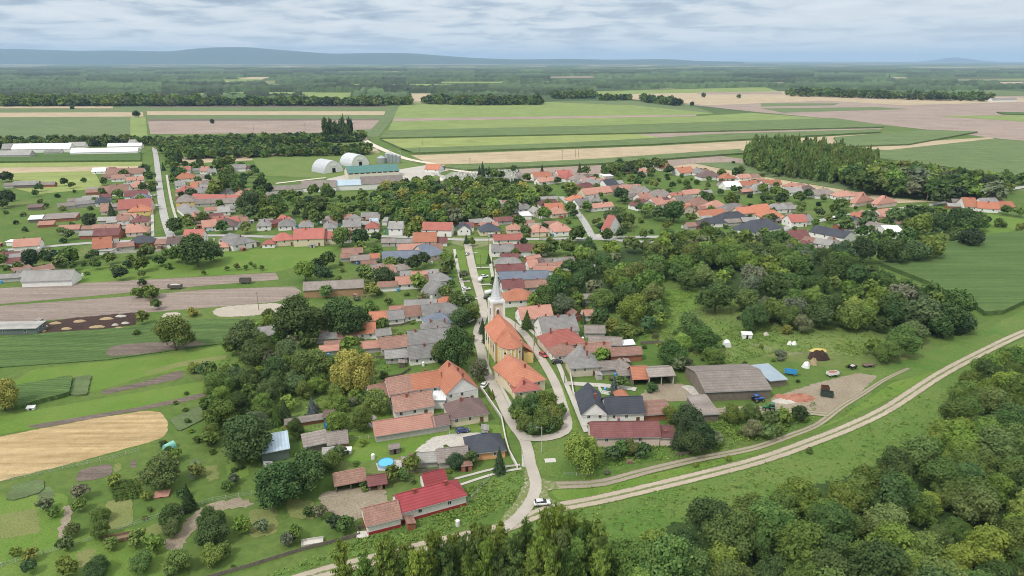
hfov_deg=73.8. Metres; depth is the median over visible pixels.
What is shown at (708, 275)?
broadleaf tree
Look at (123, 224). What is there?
house
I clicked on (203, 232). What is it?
house
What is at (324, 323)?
broadleaf tree
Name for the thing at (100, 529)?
broadleaf tree
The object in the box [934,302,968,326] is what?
broadleaf tree
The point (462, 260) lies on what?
street lawn
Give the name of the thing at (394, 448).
hut
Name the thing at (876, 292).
broadleaf tree
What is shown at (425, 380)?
house
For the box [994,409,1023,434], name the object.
broadleaf tree
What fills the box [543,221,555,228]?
outbuilding
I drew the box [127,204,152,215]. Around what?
house
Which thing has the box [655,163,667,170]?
house
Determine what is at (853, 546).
broadleaf tree
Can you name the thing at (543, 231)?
house
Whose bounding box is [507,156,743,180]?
field
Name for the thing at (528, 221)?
outbuilding
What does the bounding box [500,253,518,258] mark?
outbuilding
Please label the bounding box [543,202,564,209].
house
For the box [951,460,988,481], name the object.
broadleaf tree
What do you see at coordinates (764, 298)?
broadleaf tree
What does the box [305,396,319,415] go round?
conifer tree
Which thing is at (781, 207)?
house
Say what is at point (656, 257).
broadleaf tree
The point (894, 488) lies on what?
broadleaf tree
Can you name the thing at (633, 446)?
broadleaf tree
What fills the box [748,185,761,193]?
house
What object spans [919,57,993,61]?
hill
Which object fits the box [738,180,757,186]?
house
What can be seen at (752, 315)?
broadleaf tree
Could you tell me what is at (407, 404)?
house
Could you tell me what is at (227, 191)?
house
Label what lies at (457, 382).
house
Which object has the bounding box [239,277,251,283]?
wagon
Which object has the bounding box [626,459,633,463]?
woodpile
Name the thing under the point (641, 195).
house
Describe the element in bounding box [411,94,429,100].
field
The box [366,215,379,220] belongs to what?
outbuilding
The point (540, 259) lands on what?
house
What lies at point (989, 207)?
house
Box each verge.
[500,470,560,521]
[533,435,672,478]
[551,370,936,500]
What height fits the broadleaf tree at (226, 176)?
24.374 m
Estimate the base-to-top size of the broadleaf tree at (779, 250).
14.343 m
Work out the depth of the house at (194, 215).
484.40 m
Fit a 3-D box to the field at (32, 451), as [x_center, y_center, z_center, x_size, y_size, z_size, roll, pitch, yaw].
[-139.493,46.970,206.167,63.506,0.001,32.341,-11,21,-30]
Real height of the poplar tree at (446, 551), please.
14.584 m
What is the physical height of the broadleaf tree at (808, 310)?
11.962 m
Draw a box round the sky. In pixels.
[0,0,1023,61]
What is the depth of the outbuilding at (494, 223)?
467.98 m
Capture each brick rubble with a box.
[773,394,783,397]
[778,393,815,402]
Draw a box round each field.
[0,105,145,111]
[0,106,112,107]
[0,112,142,116]
[0,117,129,138]
[0,152,140,162]
[0,162,141,167]
[0,166,137,172]
[0,273,277,303]
[0,287,300,321]
[0,319,261,367]
[0,411,167,480]
[12,171,101,193]
[12,375,72,409]
[28,393,205,427]
[105,499,133,528]
[106,340,204,355]
[130,117,147,136]
[145,355,226,372]
[146,104,386,106]
[147,107,385,110]
[147,111,384,114]
[147,115,382,118]
[148,119,379,120]
[148,120,378,133]
[179,149,379,163]
[200,92,418,99]
[223,79,259,80]
[226,77,267,81]
[251,152,441,178]
[276,84,450,85]
[296,138,368,143]
[366,104,396,137]
[370,104,399,136]
[380,118,883,138]
[380,129,880,153]
[383,134,658,147]
[388,113,813,129]
[393,115,695,120]
[394,102,712,117]
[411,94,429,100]
[411,134,864,164]
[441,81,548,82]
[445,149,743,170]
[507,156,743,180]
[546,100,711,112]
[550,76,594,77]
[596,87,776,94]
[632,91,867,104]
[639,128,882,136]
[673,163,936,202]
[688,96,1023,140]
[696,162,930,198]
[697,92,782,93]
[761,103,838,105]
[762,107,901,112]
[831,97,1023,104]
[834,130,977,146]
[858,137,992,149]
[880,139,1023,174]
[881,230,1023,315]
[945,115,1023,121]
[997,112,1023,114]
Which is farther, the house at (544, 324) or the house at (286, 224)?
the house at (286, 224)
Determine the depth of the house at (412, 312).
302.11 m
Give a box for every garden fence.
[0,491,251,566]
[1,447,138,480]
[207,532,359,575]
[350,429,460,439]
[385,367,410,377]
[389,319,415,326]
[408,468,438,473]
[640,340,661,344]
[675,447,710,455]
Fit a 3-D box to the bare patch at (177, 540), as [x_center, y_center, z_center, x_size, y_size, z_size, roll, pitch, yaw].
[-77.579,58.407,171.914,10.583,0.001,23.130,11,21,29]
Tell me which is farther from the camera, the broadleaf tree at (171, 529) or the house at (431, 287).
the house at (431, 287)
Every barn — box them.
[20,269,81,286]
[303,279,363,297]
[332,467,366,492]
[643,399,668,419]
[684,364,771,400]
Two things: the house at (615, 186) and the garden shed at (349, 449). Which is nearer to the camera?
the garden shed at (349, 449)
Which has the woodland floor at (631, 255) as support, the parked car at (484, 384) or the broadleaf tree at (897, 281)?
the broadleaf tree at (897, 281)
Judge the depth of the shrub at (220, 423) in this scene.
212.88 m
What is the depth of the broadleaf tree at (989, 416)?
205.12 m
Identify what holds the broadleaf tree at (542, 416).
on the church lawn at (553, 430)
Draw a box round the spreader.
[784,368,800,375]
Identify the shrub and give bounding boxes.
[2,265,11,270]
[58,205,66,210]
[59,238,67,241]
[130,287,143,297]
[132,329,140,334]
[137,278,146,284]
[141,284,159,298]
[148,185,155,190]
[158,440,167,446]
[164,262,172,268]
[187,307,198,315]
[187,362,200,372]
[192,435,200,443]
[208,448,216,454]
[218,418,227,428]
[236,464,244,469]
[254,365,262,373]
[280,388,291,395]
[322,400,330,408]
[348,396,358,405]
[351,460,359,466]
[358,438,366,446]
[379,370,387,378]
[603,468,609,474]
[634,327,641,335]
[646,382,658,392]
[652,332,658,338]
[685,357,692,365]
[774,349,787,360]
[781,324,792,333]
[782,420,789,426]
[805,447,813,453]
[949,230,962,240]
[993,217,1007,226]
[1015,222,1023,230]
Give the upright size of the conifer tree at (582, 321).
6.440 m
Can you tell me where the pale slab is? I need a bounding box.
[544,458,555,462]
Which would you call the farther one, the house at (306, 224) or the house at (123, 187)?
the house at (123, 187)
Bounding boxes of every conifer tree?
[107,201,116,216]
[181,484,199,515]
[270,401,282,428]
[279,398,292,422]
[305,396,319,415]
[478,318,484,334]
[480,165,484,176]
[485,254,491,263]
[490,389,494,399]
[492,446,507,476]
[520,310,533,330]
[579,311,586,324]
[609,376,617,395]
[669,417,686,452]
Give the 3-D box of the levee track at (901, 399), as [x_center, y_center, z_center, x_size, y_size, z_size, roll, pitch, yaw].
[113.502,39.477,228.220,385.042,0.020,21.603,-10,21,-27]
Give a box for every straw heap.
[89,325,104,327]
[99,317,113,319]
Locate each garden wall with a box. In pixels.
[113,249,160,253]
[480,386,505,436]
[505,436,517,467]
[540,238,584,240]
[570,373,575,398]
[598,385,611,394]
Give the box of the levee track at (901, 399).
[289,329,1023,575]
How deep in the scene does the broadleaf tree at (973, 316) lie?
287.71 m
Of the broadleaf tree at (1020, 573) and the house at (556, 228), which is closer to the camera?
the broadleaf tree at (1020, 573)
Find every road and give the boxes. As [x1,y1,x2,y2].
[8,234,653,250]
[276,177,324,183]
[362,138,477,173]
[464,243,541,531]
[592,186,1023,238]
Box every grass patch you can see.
[0,508,40,537]
[75,547,95,569]
[145,523,164,535]
[204,465,219,481]
[226,461,248,478]
[248,507,278,537]
[286,498,313,519]
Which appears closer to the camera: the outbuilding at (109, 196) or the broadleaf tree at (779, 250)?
the broadleaf tree at (779, 250)
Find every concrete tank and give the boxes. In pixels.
[301,536,322,546]
[357,531,368,538]
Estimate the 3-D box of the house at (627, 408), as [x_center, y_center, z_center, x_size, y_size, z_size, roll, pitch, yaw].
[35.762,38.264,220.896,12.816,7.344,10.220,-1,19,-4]
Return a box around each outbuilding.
[0,251,19,254]
[3,183,12,187]
[9,253,25,261]
[10,264,31,272]
[32,263,55,269]
[39,181,57,186]
[57,202,75,208]
[59,224,81,233]
[67,198,75,201]
[74,200,94,207]
[78,230,93,239]
[79,225,91,230]
[85,189,98,194]
[97,216,115,223]
[99,194,111,199]
[101,174,116,179]
[111,203,117,209]
[112,241,134,250]
[120,213,138,218]
[154,238,166,247]
[191,168,199,172]
[204,207,216,212]
[209,212,223,219]
[218,205,235,211]
[238,216,248,223]
[269,218,282,227]
[320,215,337,223]
[342,214,351,219]
[342,247,362,254]
[350,254,369,263]
[359,259,376,265]
[361,212,379,219]
[361,221,379,227]
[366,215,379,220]
[370,263,384,268]
[381,238,395,246]
[395,263,410,274]
[411,270,427,274]
[422,269,438,272]
[430,243,442,249]
[436,237,447,245]
[459,222,474,230]
[468,218,482,225]
[479,222,498,227]
[493,216,512,224]
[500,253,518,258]
[515,173,524,178]
[522,220,534,225]
[523,254,540,262]
[527,223,540,226]
[535,262,556,264]
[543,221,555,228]
[543,257,556,262]
[558,256,574,260]
[628,192,639,199]
[683,222,696,229]
[695,206,705,211]
[723,218,741,225]
[738,188,752,194]
[740,217,755,222]
[750,174,759,177]
[789,205,796,211]
[799,236,815,242]
[833,223,843,229]
[851,192,865,195]
[945,203,960,208]
[949,199,958,202]
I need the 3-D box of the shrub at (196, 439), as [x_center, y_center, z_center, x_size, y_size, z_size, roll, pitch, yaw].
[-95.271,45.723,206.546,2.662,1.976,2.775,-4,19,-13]
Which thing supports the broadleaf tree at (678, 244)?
on the woodland floor at (631, 255)
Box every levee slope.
[267,471,523,575]
[396,339,1023,575]
[846,311,1023,409]
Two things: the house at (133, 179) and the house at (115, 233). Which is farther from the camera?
the house at (133, 179)
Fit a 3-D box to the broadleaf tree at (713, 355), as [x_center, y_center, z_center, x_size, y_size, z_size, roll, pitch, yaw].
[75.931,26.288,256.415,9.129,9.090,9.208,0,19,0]
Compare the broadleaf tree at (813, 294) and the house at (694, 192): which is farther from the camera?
the house at (694, 192)
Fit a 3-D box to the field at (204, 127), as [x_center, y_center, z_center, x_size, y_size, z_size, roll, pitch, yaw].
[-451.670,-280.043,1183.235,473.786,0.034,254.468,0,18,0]
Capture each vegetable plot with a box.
[6,480,43,500]
[37,486,54,498]
[70,375,90,395]
[75,464,112,480]
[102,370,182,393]
[114,463,121,471]
[129,459,135,467]
[170,407,206,430]
[188,459,201,479]
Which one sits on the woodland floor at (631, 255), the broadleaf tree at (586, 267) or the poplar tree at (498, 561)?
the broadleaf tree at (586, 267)
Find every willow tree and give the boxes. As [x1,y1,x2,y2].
[329,349,374,396]
[563,431,600,479]
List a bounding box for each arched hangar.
[312,159,343,173]
[340,153,369,165]
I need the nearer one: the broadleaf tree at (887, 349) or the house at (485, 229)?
the broadleaf tree at (887, 349)
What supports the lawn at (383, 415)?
on the ground at (246, 548)
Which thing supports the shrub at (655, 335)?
on the meadow at (781, 335)
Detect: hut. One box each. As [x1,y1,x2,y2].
[388,443,399,454]
[398,359,404,367]
[404,515,415,530]
[461,460,472,471]
[481,424,488,432]
[595,371,602,379]
[741,331,752,338]
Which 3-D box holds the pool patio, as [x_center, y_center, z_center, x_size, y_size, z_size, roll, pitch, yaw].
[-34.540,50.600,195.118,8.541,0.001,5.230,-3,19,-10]
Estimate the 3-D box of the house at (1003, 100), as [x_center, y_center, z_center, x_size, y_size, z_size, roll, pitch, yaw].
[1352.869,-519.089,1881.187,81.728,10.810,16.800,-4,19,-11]
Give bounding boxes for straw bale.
[801,361,809,368]
[809,357,817,365]
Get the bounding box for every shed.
[0,321,46,334]
[11,143,75,152]
[12,180,40,187]
[25,405,35,409]
[70,147,140,153]
[107,143,143,148]
[261,430,289,462]
[267,184,301,192]
[284,413,323,427]
[301,180,336,191]
[301,429,327,451]
[322,409,335,421]
[322,446,334,454]
[326,429,348,446]
[336,179,361,190]
[345,446,351,453]
[360,175,402,189]
[366,473,387,490]
[616,368,629,380]
[617,358,629,368]
[627,365,648,385]
[686,394,719,421]
[752,363,787,386]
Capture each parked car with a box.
[455,426,469,433]
[480,381,488,387]
[533,498,550,506]
[539,351,547,357]
[551,359,562,363]
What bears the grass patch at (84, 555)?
on the lawn at (119, 555)
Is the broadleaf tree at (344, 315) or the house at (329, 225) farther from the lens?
the house at (329, 225)
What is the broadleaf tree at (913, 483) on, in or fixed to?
on the woodland floor at (943, 516)
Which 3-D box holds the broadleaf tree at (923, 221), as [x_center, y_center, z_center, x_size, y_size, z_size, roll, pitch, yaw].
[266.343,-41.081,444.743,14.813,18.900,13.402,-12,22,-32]
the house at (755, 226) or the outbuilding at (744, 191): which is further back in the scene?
the outbuilding at (744, 191)
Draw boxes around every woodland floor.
[211,317,392,437]
[382,187,530,223]
[551,245,970,338]
[609,400,1012,575]
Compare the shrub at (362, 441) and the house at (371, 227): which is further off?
the house at (371, 227)
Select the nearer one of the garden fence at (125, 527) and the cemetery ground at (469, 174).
the garden fence at (125, 527)
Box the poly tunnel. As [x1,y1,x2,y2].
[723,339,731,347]
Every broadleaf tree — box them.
[0,377,19,410]
[20,248,39,266]
[81,564,108,575]
[82,553,111,571]
[88,506,110,522]
[91,519,110,539]
[127,548,153,574]
[134,450,180,490]
[150,314,196,350]
[158,502,184,526]
[161,518,180,537]
[161,547,194,574]
[177,232,217,266]
[193,513,230,546]
[195,505,226,528]
[200,422,221,443]
[200,541,226,567]
[201,381,220,395]
[201,398,240,424]
[204,370,236,392]
[206,241,223,260]
[212,385,230,400]
[217,169,240,187]
[219,410,275,463]
[223,317,260,348]
[225,365,244,387]
[226,389,252,414]
[233,189,259,208]
[237,339,269,365]
[237,365,261,387]
[245,410,268,419]
[248,392,273,411]
[252,459,304,509]
[254,331,271,348]
[256,375,282,399]
[256,399,273,416]
[259,355,290,380]
[269,292,326,340]
[273,337,301,356]
[281,370,307,393]
[282,353,296,370]
[287,417,304,439]
[288,349,334,379]
[290,447,327,492]
[293,261,315,280]
[295,379,312,398]
[306,377,328,393]
[317,310,327,327]
[321,294,367,335]
[321,448,342,469]
[324,410,350,430]
[326,393,349,412]
[327,202,348,215]
[327,380,347,396]
[331,227,350,246]
[347,345,364,354]
[351,406,372,429]
[361,388,390,412]
[373,266,396,282]
[429,339,442,361]
[430,209,446,221]
[436,324,475,366]
[445,452,464,469]
[448,307,471,324]
[466,303,480,322]
[468,357,489,380]
[507,394,531,414]
[516,414,534,430]
[524,392,539,414]
[530,283,556,304]
[532,403,553,430]
[536,390,558,406]
[546,273,568,294]
[547,404,563,416]
[551,267,571,281]
[551,292,574,313]
[568,272,585,288]
[575,258,595,278]
[578,236,597,250]
[584,248,596,260]
[587,288,615,308]
[593,254,616,271]
[602,269,624,286]
[603,206,624,222]
[607,536,650,575]
[611,285,632,303]
[613,275,634,286]
[616,292,647,323]
[622,261,646,280]
[625,438,639,454]
[627,564,655,575]
[631,268,665,292]
[633,526,669,542]
[635,532,693,575]
[640,282,664,301]
[641,241,665,255]
[642,253,667,273]
[647,261,664,275]
[656,338,689,365]
[661,200,684,222]
[661,405,678,423]
[666,255,693,270]
[669,403,705,433]
[671,240,686,255]
[672,528,702,548]
[674,331,692,349]
[675,229,698,242]
[675,268,700,289]
[676,312,704,336]
[676,429,707,453]
[678,544,714,575]
[680,242,699,262]
[684,495,731,536]
[687,323,722,351]
[688,421,718,449]
[693,279,736,312]
[695,264,717,285]
[696,242,727,269]
[698,507,755,563]
[699,224,718,235]
[701,346,726,364]
[706,540,746,575]
[711,558,756,575]
[716,236,736,244]
[717,239,727,250]
[719,252,739,267]
[721,403,745,423]
[723,238,737,243]
[724,242,749,253]
[728,492,760,509]
[729,503,758,531]
[734,249,758,267]
[734,287,759,307]
[739,274,761,289]
[739,303,768,331]
[740,262,765,283]
[741,401,761,418]
[742,417,762,437]
[746,242,768,257]
[746,495,796,544]
[746,530,772,561]
[749,554,789,575]
[758,296,771,305]
[758,310,771,324]
[759,271,793,297]
[761,230,781,245]
[762,297,785,321]
[768,241,790,260]
[768,487,800,518]
[774,517,826,563]
[775,474,820,512]
[776,304,801,325]
[780,559,821,575]
[781,255,809,273]
[781,287,805,300]
[782,297,809,314]
[785,241,794,248]
[785,271,804,290]
[792,314,814,331]
[793,242,816,258]
[798,246,815,261]
[798,275,809,290]
[802,302,834,326]
[802,497,832,520]
[803,286,822,303]
[803,547,851,575]
[804,274,835,295]
[807,498,856,543]
[809,564,850,575]
[811,304,835,327]
[814,294,844,313]
[815,246,835,261]
[817,532,849,558]
[818,253,843,264]
[820,257,846,279]
[824,480,863,513]
[826,250,853,257]
[827,239,856,256]
[834,303,862,330]
[840,254,867,272]
[843,294,865,307]
[846,262,868,282]
[846,535,913,575]
[847,473,877,512]
[847,538,881,573]
[849,463,884,494]
[850,510,867,538]
[852,236,880,258]
[858,301,878,329]
[862,502,910,531]
[864,520,918,550]
[865,286,890,307]
[868,269,895,288]
[869,469,925,516]
[875,237,910,262]
[875,340,901,362]
[875,443,915,477]
[877,290,907,314]
[884,298,910,325]
[884,324,922,354]
[886,283,920,300]
[887,278,910,286]
[890,281,921,300]
[896,567,915,575]
[897,433,938,474]
[898,471,918,488]
[900,295,946,325]
[901,320,930,340]
[901,528,945,563]
[902,547,925,570]
[905,492,940,525]
[906,238,932,259]
[907,212,934,231]
[909,562,957,575]
[914,455,961,495]
[918,489,943,513]
[918,552,967,575]
[919,231,947,256]
[924,524,955,555]
[926,416,951,442]
[928,313,955,337]
[932,212,951,229]
[932,437,946,456]
[933,479,963,510]
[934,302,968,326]
[934,394,975,421]
[939,436,978,461]
[940,516,971,542]
[940,542,977,570]
[942,418,983,448]
[943,288,977,311]
[945,378,982,399]
[948,482,1001,525]
[950,207,982,227]
[950,416,974,430]
[950,448,986,469]
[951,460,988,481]
[953,314,977,332]
[953,472,1004,508]
[957,227,985,244]
[958,368,983,382]
[960,522,1012,565]
[961,390,986,414]
[961,394,984,420]
[961,566,995,575]
[962,311,977,330]
[965,424,1021,464]
[968,352,1004,369]
[971,417,1003,443]
[973,558,1017,575]
[974,358,1009,381]
[974,386,1012,414]
[974,413,991,421]
[974,450,1001,474]
[976,211,990,228]
[976,377,1002,389]
[978,174,1001,185]
[987,471,1018,504]
[988,401,1023,416]
[992,369,1019,389]
[994,350,1012,365]
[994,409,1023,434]
[995,344,1023,365]
[997,512,1023,561]
[998,454,1023,472]
[999,458,1023,476]
[1001,421,1023,455]
[1002,373,1023,405]
[1002,511,1023,541]
[1004,361,1023,374]
[1005,464,1023,501]
[1006,488,1023,514]
[1006,549,1023,571]
[1015,570,1023,575]
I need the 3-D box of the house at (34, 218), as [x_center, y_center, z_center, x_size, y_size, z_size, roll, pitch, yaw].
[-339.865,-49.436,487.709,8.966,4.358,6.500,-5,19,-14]
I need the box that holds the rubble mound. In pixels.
[772,398,795,403]
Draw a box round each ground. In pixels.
[0,62,1023,575]
[439,169,520,180]
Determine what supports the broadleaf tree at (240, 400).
on the woodland floor at (235, 358)
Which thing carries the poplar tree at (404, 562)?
on the levee slope at (813, 461)
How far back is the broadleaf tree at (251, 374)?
236.85 m
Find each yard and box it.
[40,312,136,332]
[318,487,387,520]
[327,165,448,180]
[415,432,479,451]
[641,383,691,400]
[682,385,698,394]
[720,407,820,414]
[770,373,876,413]
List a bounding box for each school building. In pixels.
[272,232,293,246]
[293,227,325,246]
[324,231,335,244]
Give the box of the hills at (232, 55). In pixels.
[0,47,743,63]
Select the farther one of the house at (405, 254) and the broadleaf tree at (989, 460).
the house at (405, 254)
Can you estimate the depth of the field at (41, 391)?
234.99 m
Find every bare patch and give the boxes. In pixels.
[57,505,72,538]
[164,497,253,549]
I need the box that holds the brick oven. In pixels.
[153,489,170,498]
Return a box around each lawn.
[0,381,203,434]
[0,493,67,563]
[0,528,187,575]
[16,345,234,391]
[342,423,511,462]
[355,405,389,429]
[452,250,467,277]
[474,249,488,263]
[478,270,489,282]
[485,347,495,366]
[526,386,559,433]
[561,385,578,430]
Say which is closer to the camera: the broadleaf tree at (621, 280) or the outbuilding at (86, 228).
the broadleaf tree at (621, 280)
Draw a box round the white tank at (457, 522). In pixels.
[455,519,459,526]
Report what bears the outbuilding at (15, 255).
on the ground at (246, 548)
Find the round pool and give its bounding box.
[378,457,393,468]
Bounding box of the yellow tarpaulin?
[809,348,826,351]
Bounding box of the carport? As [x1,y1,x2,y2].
[645,365,675,384]
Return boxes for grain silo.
[377,156,385,163]
[385,149,390,162]
[389,153,392,162]
[396,151,400,162]
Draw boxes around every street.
[152,147,175,236]
[558,196,596,237]
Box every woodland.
[0,67,1023,104]
[0,86,1023,575]
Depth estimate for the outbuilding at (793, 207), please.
520.02 m
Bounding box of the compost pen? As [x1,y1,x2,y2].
[103,530,131,542]
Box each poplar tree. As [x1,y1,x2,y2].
[329,537,356,575]
[353,550,375,575]
[371,538,398,575]
[379,533,399,575]
[396,541,415,575]
[396,548,410,575]
[405,546,432,575]
[418,551,434,575]
[422,532,439,563]
[424,527,443,575]
[433,538,458,575]
[446,531,464,568]
[453,533,467,575]
[460,552,479,575]
[466,520,477,556]
[466,535,480,575]
[473,534,495,575]
[475,522,497,559]
[481,530,501,571]
[491,548,507,575]
[493,521,509,544]
[499,535,509,575]
[502,533,526,575]
[516,516,536,556]
[516,530,526,566]
[522,544,545,575]
[527,528,547,573]
[535,506,551,531]
[536,521,554,546]
[539,539,561,575]
[546,504,570,547]
[548,499,562,530]
[551,523,571,575]
[556,547,578,575]
[562,534,590,575]
[564,508,580,539]
[571,526,586,560]
[579,518,593,559]
[585,533,597,573]
[587,542,613,575]
[592,517,608,545]
[592,534,610,575]
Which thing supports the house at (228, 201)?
on the ground at (246, 548)
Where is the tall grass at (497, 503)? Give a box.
[216,286,1006,575]
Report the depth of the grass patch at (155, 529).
168.37 m
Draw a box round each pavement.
[151,195,154,236]
[166,175,176,217]
[453,249,465,293]
[489,244,494,276]
[497,382,524,466]
[529,329,587,431]
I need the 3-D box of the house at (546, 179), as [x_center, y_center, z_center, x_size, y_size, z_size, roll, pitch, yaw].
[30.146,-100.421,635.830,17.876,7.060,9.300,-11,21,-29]
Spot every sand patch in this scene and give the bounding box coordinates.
[161,312,180,316]
[213,303,284,316]
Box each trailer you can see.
[826,370,839,376]
[848,364,857,369]
[861,363,876,367]
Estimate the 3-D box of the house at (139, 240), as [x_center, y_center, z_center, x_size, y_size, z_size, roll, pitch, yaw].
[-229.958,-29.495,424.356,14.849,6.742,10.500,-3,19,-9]
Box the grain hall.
[344,164,399,178]
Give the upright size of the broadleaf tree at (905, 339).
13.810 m
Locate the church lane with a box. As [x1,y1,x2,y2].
[481,307,572,440]
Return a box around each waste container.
[820,385,829,389]
[820,389,833,397]
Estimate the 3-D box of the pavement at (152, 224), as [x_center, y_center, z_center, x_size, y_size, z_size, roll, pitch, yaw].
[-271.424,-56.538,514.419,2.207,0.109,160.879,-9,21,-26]
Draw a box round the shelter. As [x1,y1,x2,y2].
[377,485,384,489]
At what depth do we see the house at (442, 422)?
212.77 m
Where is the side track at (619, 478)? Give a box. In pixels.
[554,368,909,488]
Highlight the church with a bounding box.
[484,268,533,362]
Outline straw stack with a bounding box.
[807,350,829,360]
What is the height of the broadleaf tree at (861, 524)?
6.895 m
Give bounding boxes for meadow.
[78,246,337,282]
[617,286,875,362]
[662,289,700,312]
[856,235,881,252]
[941,207,1023,233]
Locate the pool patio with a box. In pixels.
[376,460,403,470]
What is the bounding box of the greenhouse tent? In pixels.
[162,441,176,449]
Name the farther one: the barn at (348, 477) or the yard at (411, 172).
the yard at (411, 172)
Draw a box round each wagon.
[167,284,184,289]
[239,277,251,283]
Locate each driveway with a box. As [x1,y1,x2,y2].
[454,464,520,478]
[460,467,521,484]
[568,381,636,390]
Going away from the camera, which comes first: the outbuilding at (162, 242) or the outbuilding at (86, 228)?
the outbuilding at (162, 242)
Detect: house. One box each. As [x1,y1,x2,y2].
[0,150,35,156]
[0,273,21,281]
[1,143,12,149]
[5,239,12,245]
[6,257,24,265]
[12,237,44,250]
[14,267,31,272]
[27,204,44,210]
[27,215,43,222]
[37,220,55,227]
[41,212,79,221]
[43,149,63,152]
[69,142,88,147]
[76,197,97,200]
[91,167,106,173]
[91,224,121,229]
[92,228,124,238]
[92,236,113,249]
[94,194,111,206]
[98,248,116,254]
[99,186,108,193]
[100,202,108,214]
[105,167,146,176]
[106,218,116,223]
[107,184,132,195]
[111,174,126,181]
[116,214,133,223]
[117,198,154,213]
[117,222,128,228]
[123,189,150,198]
[125,223,150,236]
[126,176,144,182]
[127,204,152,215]
[128,139,138,142]
[129,215,150,225]
[131,178,147,189]
[131,193,151,198]
[131,235,156,247]
[166,235,182,248]
[174,180,185,188]
[174,185,194,195]
[175,192,195,206]
[176,173,195,181]
[177,203,200,215]
[178,166,191,172]
[183,227,207,240]
[190,181,198,187]
[191,211,200,222]
[192,193,240,198]
[194,198,216,206]
[195,187,213,193]
[199,165,210,173]
[201,218,216,230]
[206,168,216,174]
[213,216,223,222]
[214,188,235,194]
[214,217,238,230]
[217,197,236,205]
[217,205,230,214]
[218,233,256,250]
[219,240,229,250]
[226,216,239,225]
[230,164,246,171]
[234,187,242,194]
[256,218,271,230]
[257,325,274,339]
[261,239,275,247]
[277,215,295,220]
[277,217,295,230]
[298,219,313,227]
[314,332,337,343]
[319,344,339,354]
[323,220,337,230]
[324,340,340,349]
[337,330,356,339]
[340,252,357,261]
[342,218,360,229]
[347,212,362,220]
[356,320,375,338]
[358,340,380,352]
[361,499,401,535]
[364,219,379,232]
[364,382,388,403]
[369,253,379,260]
[369,310,386,321]
[371,412,435,441]
[373,264,396,276]
[374,327,391,339]
[377,281,396,291]
[378,334,408,354]
[381,217,389,224]
[382,250,422,261]
[382,374,413,403]
[384,348,407,363]
[386,309,404,324]
[388,220,404,235]
[389,305,403,309]
[390,390,434,417]
[392,479,467,523]
[395,274,411,289]
[396,238,412,245]
[397,243,424,249]
[400,270,411,275]
[401,305,422,321]
[404,297,436,305]
[406,325,449,345]
[406,343,437,365]
[410,369,441,394]
[412,274,428,288]
[413,232,436,243]
[413,242,441,262]
[417,451,437,467]
[420,300,457,316]
[420,318,451,328]
[420,468,447,486]
[421,279,450,298]
[421,310,452,326]
[422,222,454,236]
[424,164,443,172]
[425,270,451,284]
[431,413,450,432]
[433,391,445,408]
[435,445,468,468]
[437,294,455,304]
[439,360,479,402]
[443,397,489,426]
[456,221,470,235]
[463,432,506,459]
[477,221,500,235]
[483,215,494,221]
[491,243,513,256]
[492,233,522,243]
[492,354,546,393]
[493,255,521,265]
[494,263,525,275]
[498,270,549,281]
[499,278,524,292]
[501,286,531,307]
[505,222,520,233]
[509,377,540,398]
[514,242,546,256]
[514,304,553,325]
[517,203,529,212]
[518,211,531,219]
[524,278,547,291]
[525,259,537,269]
[527,206,538,216]
[527,224,549,236]
[530,171,550,180]
[533,264,558,274]
[533,313,579,335]
[534,176,553,184]
[535,257,545,262]
[536,327,584,353]
[537,198,559,208]
[540,195,557,200]
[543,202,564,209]
[546,341,574,361]
[548,221,571,236]
[550,206,567,217]
[552,258,562,261]
[554,169,572,176]
[557,260,574,270]
[559,172,573,181]
[563,308,581,321]
[564,194,583,202]
[564,344,600,376]
[568,174,584,182]
[572,197,591,208]
[574,382,607,425]
[575,341,611,358]
[576,177,600,184]
[577,182,593,191]
[577,186,612,196]
[578,293,592,303]
[579,307,592,320]
[583,325,605,337]
[586,202,613,211]
[587,417,661,446]
[588,335,621,347]
[589,195,601,202]
[597,360,618,374]
[599,173,612,177]
[600,178,618,185]
[601,214,620,233]
[601,395,645,420]
[609,346,642,360]
[610,183,626,193]
[612,389,628,395]
[615,183,640,190]
[621,184,651,193]
[621,339,635,346]
[628,198,654,210]
[633,192,651,199]
[638,168,647,174]
[648,196,665,207]
[649,188,669,197]
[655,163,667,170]
[659,424,674,445]
[666,192,684,197]
[666,201,695,213]
[669,194,693,201]
[672,166,692,175]
[681,188,700,196]
[684,196,707,207]
[691,167,703,175]
[694,170,719,180]
[694,208,725,219]
[695,221,707,228]
[696,216,727,226]
[700,199,724,207]
[714,211,746,218]
[717,173,736,180]
[717,202,741,211]
[718,180,739,189]
[731,205,762,216]
[731,218,783,235]
[734,173,751,180]
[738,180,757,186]
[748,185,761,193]
[750,203,770,210]
[751,182,769,190]
[754,208,782,220]
[759,179,781,186]
[769,202,791,212]
[782,182,797,187]
[782,213,807,226]
[783,186,803,195]
[786,229,810,240]
[800,240,815,246]
[802,184,814,190]
[804,213,812,224]
[807,187,834,198]
[808,225,856,241]
[813,237,834,247]
[827,236,839,244]
[830,190,854,199]
[844,226,869,235]
[849,193,873,206]
[849,211,861,217]
[849,215,863,225]
[865,221,888,230]
[871,195,896,207]
[874,225,901,238]
[875,208,889,216]
[894,219,902,226]
[955,197,976,210]
[976,197,998,201]
[977,201,999,212]
[987,98,1017,101]
[999,200,1015,211]
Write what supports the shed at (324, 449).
on the ground at (246, 548)
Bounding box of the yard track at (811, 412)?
[717,406,827,416]
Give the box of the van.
[484,289,491,294]
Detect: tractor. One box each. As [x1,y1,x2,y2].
[751,393,764,402]
[762,402,774,410]

